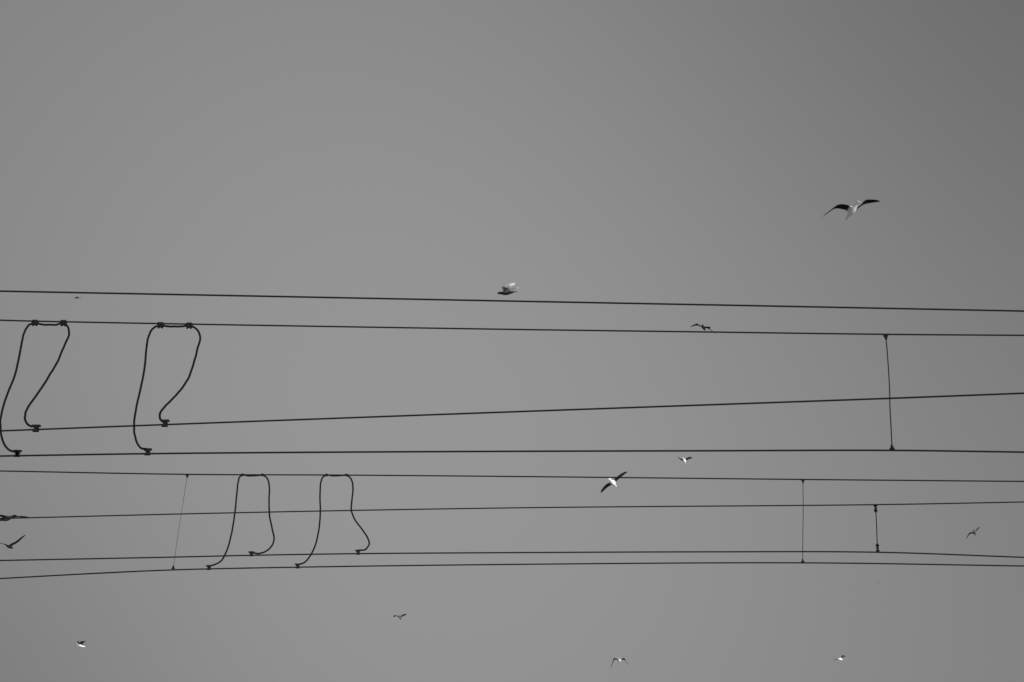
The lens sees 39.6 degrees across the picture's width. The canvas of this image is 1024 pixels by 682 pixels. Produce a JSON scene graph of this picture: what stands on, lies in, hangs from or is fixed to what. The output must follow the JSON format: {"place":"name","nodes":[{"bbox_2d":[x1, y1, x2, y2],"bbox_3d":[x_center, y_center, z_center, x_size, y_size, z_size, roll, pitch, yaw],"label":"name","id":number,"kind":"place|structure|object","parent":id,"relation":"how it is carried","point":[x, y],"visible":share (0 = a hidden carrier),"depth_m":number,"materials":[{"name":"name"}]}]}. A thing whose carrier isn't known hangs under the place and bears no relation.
{"place":"outdoors","nodes":[
{"label":"outdoors","id":0,"kind":"place"},
{"bbox_2d":[0,535,24,548],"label":"gull","id":1,"kind":"object","parent":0,"point":[12,544],"visible":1,"depth_m":52.01,"materials":[{"name":"black"}]},
{"bbox_2d":[0,515,26,520],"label":"gull","id":2,"kind":"object","parent":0,"point":[4,516],"visible":0.71,"depth_m":32.95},
{"bbox_2d":[77,641,85,646],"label":"gull","id":3,"kind":"object","parent":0,"point":[80,644],"visible":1,"depth_m":92.01,"materials":[{"name":"white"}]},
{"bbox_2d":[496,283,518,294],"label":"gull","id":4,"kind":"object","parent":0,"point":[506,290],"visible":1,"depth_m":40.93,"materials":[{"name":"grey"}]},
{"bbox_2d":[0,290,1023,311],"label":"messenger wire","id":5,"kind":"object","parent":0,"point":[509,301],"visible":1,"depth_m":14.46,"materials":[{"name":"black metal"}]},
{"bbox_2d":[0,319,1023,335],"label":"messenger wire","id":6,"kind":"object","parent":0,"point":[528,329],"visible":1,"depth_m":15.14,"materials":[{"name":"black metal"}]},
{"bbox_2d":[0,320,69,456],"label":"jumper cable","id":7,"kind":"object","parent":6,"relation":"hanging from","point":[36,323],"visible":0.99,"depth_m":14.83,"materials":[{"name":"metal"}]},
{"bbox_2d":[0,392,1023,431],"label":"contact wire","id":8,"kind":"object","parent":7,"relation":"hanging from","point":[521,411],"visible":1,"depth_m":13.50,"materials":[{"name":"black metal"}]},
{"bbox_2d":[133,322,200,454],"bbox_3d":[-3.446,0.371,14.613,0.524,1.478,1.050,12,-25,-28],"label":"jumper cable","id":9,"kind":"object","parent":6,"relation":"hanging from","point":[162,326],"visible":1,"depth_m":14.83,"materials":[{"name":"metal"}]},
{"bbox_2d":[883,334,894,449],"bbox_3d":[3.945,0.527,14.887,0.112,1.283,0.044,0,-22,0],"label":"dropper wire","id":10,"kind":"object","parent":6,"relation":"hanging from","point":[885,336],"visible":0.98,"depth_m":14.88,"materials":[{"name":"metal"}]},
{"bbox_2d":[0,449,1023,456],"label":"contact wire","id":11,"kind":"object","parent":10,"relation":"hanging from","point":[515,451],"visible":1,"depth_m":14.63,"materials":[{"name":"black metal"}]},
{"bbox_2d":[0,470,1023,481],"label":"messenger wire","id":12,"kind":"object","parent":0,"point":[517,476],"visible":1,"depth_m":19.73,"materials":[{"name":"black metal"}]},
{"bbox_2d":[171,475,188,568],"bbox_3d":[-4.546,2.470,19.494,0.124,1.325,0.037,0,-22,0],"label":"dropper wire","id":13,"kind":"object","parent":12,"relation":"hanging from","point":[179,523],"visible":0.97,"depth_m":19.47,"materials":[{"name":"metal"}]},
{"bbox_2d":[0,562,1023,578],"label":"contact wire","id":14,"kind":"object","parent":13,"relation":"hanging from","point":[518,564],"visible":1,"depth_m":19.26,"materials":[{"name":"black metal"}]},
{"bbox_2d":[206,473,274,569],"bbox_3d":[-3.626,2.429,19.395,0.984,1.353,0.452,-15,-26,33],"label":"jumper cable","id":15,"kind":"object","parent":12,"relation":"hanging from","point":[250,552],"visible":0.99,"depth_m":19.42,"materials":[{"name":"metal"}]},
{"bbox_2d":[295,474,369,567],"bbox_3d":[-2.374,2.413,19.381,1.133,1.329,0.358,-12,-25,26],"label":"jumper cable","id":16,"kind":"object","parent":12,"relation":"hanging from","point":[357,551],"visible":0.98,"depth_m":19.41,"materials":[{"name":"metal"}]},
{"bbox_2d":[801,480,804,562],"bbox_3d":[3.987,2.464,19.497,0.137,1.167,0.040,0,-22,0],"label":"dropper wire","id":17,"kind":"object","parent":12,"relation":"hanging from","point":[802,561],"visible":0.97,"depth_m":19.39,"materials":[{"name":"metal"}]},
{"bbox_2d":[0,501,1023,518],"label":"messenger wire","id":18,"kind":"object","parent":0,"point":[512,508],"visible":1,"depth_m":19.05,"materials":[{"name":"black metal"}]},
{"bbox_2d":[874,505,879,551],"bbox_3d":[4.860,2.495,18.958,0.078,0.648,0.054,0,-22,0],"label":"dropper wire","id":19,"kind":"object","parent":18,"relation":"hanging from","point":[877,544],"visible":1,"depth_m":18.94,"materials":[{"name":"metal"}]},
{"bbox_2d":[0,551,1023,560],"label":"contact wire","id":20,"kind":"object","parent":19,"relation":"hanging from","point":[515,552],"visible":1,"depth_m":18.82,"materials":[{"name":"black metal"}]},
{"bbox_2d":[0,0,1023,681],"label":"sky","id":21,"kind":"structure","parent":0,"point":[633,151],"materials":[{"name":"grey"}]},
{"bbox_2d":[601,472,626,492],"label":"gull","id":22,"kind":"object","parent":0,"point":[612,482],"visible":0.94,"depth_m":52.04,"materials":[{"name":"white"}]},
{"bbox_2d":[611,658,627,665],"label":"gull","id":23,"kind":"object","parent":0,"point":[619,660],"visible":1,"depth_m":59.98,"materials":[{"name":"white"}]},
{"bbox_2d":[678,457,691,463],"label":"gull","id":24,"kind":"object","parent":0,"point":[683,460],"visible":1,"depth_m":88.04,"materials":[{"name":"white"}]},
{"bbox_2d":[691,324,711,330],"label":"gull","id":25,"kind":"object","parent":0,"point":[703,327],"visible":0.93,"depth_m":56.00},
{"bbox_2d":[825,199,879,218],"bbox_3d":[7.169,-2.768,30.022,1.182,0.322,0.532,-8,-23,20],"label":"gull","id":26,"kind":"object","parent":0,"point":[850,210],"visible":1,"depth_m":29.97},
{"bbox_2d":[966,527,979,538],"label":"gull","id":27,"kind":"object","parent":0,"point":[974,532],"visible":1,"depth_m":80.08,"materials":[{"name":"grey"}]}
]}

